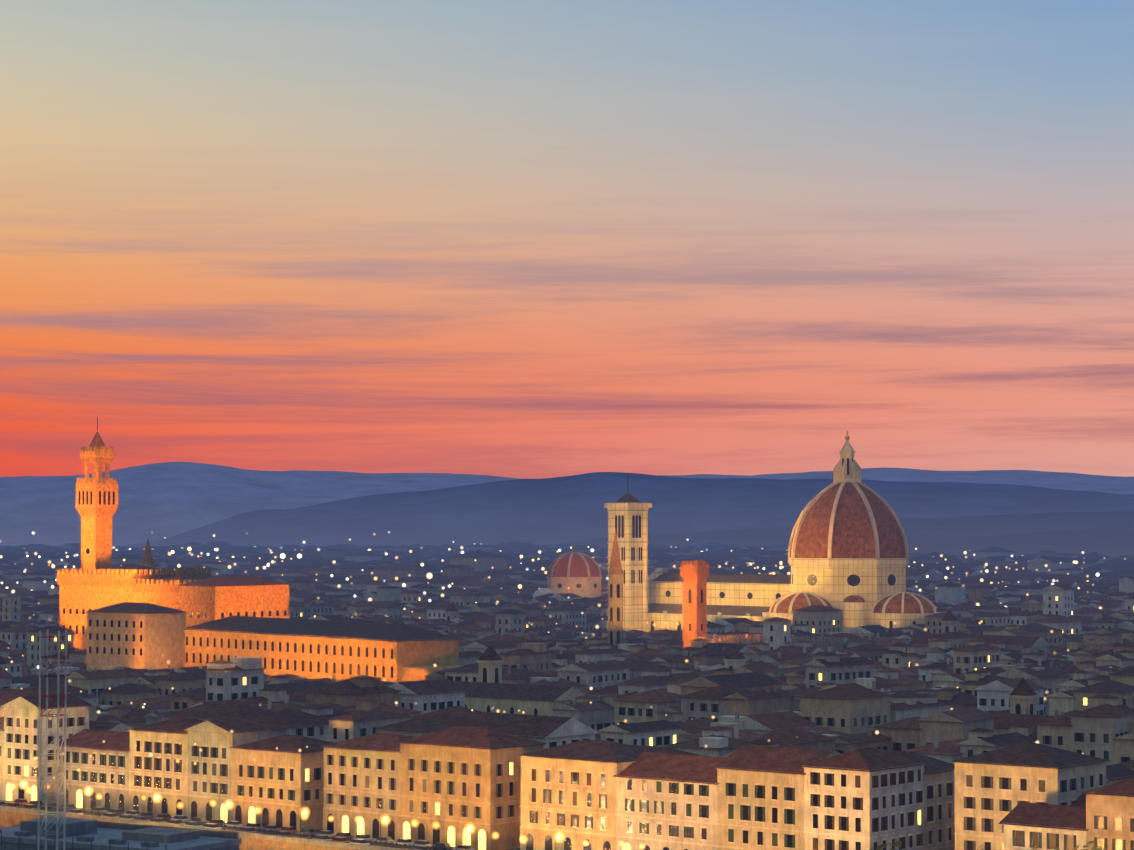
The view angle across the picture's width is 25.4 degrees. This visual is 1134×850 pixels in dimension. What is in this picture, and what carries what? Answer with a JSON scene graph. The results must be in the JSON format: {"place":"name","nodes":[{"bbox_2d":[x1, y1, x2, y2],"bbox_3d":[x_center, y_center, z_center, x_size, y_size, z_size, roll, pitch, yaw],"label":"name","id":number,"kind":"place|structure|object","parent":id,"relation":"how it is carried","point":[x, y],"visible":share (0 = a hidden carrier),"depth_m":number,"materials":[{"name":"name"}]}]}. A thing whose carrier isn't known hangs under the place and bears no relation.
{"place":"outdoors","nodes":[
{"label":"outdoors","id":0,"kind":"place"},
{"bbox_2d":[0,800,453,849],"bbox_3d":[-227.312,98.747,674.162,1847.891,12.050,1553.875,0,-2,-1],"label":"embankment wall","id":1,"kind":"structure","parent":0,"point":[260,839],"depth_m":538.78,"materials":[{"name":"stone"}]},
{"bbox_2d":[0,782,560,849],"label":"street lamps","id":2,"kind":"object","parent":1,"relation":"on","point":[325,835],"visible":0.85,"depth_m":551.06,"materials":[{"name":"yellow metal"}]},
{"bbox_2d":[0,543,519,849],"bbox_3d":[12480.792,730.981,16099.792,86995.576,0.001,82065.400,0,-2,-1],"label":"ground","id":3,"kind":"structure","parent":0,"point":[61,544],"depth_m":10785.68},
{"bbox_2d":[56,417,289,649],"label":"palace","id":4,"kind":"structure","parent":3,"relation":"on","point":[96,580],"depth_m":997.80,"materials":[{"name":"stone"}]},
{"bbox_2d":[86,518,842,683],"bbox_3d":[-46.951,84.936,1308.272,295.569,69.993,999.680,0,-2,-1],"label":"buildings","id":5,"kind":"structure","parent":3,"relation":"on","point":[133,635],"depth_m":920.30,"materials":[{"name":"stone"}]},
{"bbox_2d":[0,603,1053,734],"bbox_3d":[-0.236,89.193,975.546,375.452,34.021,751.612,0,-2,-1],"label":"buildings","id":6,"kind":"structure","parent":3,"relation":"on","point":[489,691],"depth_m":706.54,"materials":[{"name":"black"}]},
{"bbox_2d":[0,541,1133,849],"bbox_3d":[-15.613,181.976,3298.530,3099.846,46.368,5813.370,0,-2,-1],"label":"city buildings","id":7,"kind":"structure","parent":3,"relation":"on","point":[872,737],"depth_m":606.98,"materials":[{"name":"tile"}]},
{"bbox_2d":[604,431,941,631],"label":"cathedral","id":8,"kind":"structure","parent":3,"relation":"on","point":[848,552],"depth_m":1271.48,"materials":[{"name":"stone"}]},
{"bbox_2d":[0,462,1133,543],"bbox_3d":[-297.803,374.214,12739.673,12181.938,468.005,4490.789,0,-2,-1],"label":"hill","id":9,"kind":"structure","parent":0,"point":[160,501],"depth_m":12802.39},
{"bbox_2d":[0,0,1133,478],"label":"sky","id":10,"kind":"structure","parent":0,"point":[522,239],"materials":[{"name":"orange"}]},
{"bbox_2d":[112,472,1133,547],"bbox_3d":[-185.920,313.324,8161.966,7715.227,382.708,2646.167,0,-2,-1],"label":"hill","id":11,"kind":"structure","parent":0,"point":[554,510],"depth_m":8135.28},
{"bbox_2d":[547,511,1133,547],"bbox_3d":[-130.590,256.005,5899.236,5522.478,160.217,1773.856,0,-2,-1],"label":"hill","id":12,"kind":"structure","parent":0,"point":[993,525],"depth_m":6120.03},
{"bbox_2d":[711,530,1133,557],"bbox_3d":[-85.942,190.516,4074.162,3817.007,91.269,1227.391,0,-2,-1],"label":"hill","id":13,"kind":"structure","parent":0,"point":[1114,543],"depth_m":4181.78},
{"bbox_3d":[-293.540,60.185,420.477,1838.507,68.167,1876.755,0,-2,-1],"label":"hillside ground","id":14,"kind":"structure","parent":0,"visible":0},
{"bbox_2d":[0,630,241,849],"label":"lattice tower","id":15,"kind":"structure","parent":14,"relation":"on","point":[56,832],"depth_m":416.29,"materials":[{"name":"grey metal"}]},
{"bbox_2d":[870,840,1105,849],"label":"trees","id":16,"kind":"object","parent":14,"relation":"on","point":[899,844],"visible":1,"depth_m":169.77,"materials":[{"name":"green plant"}]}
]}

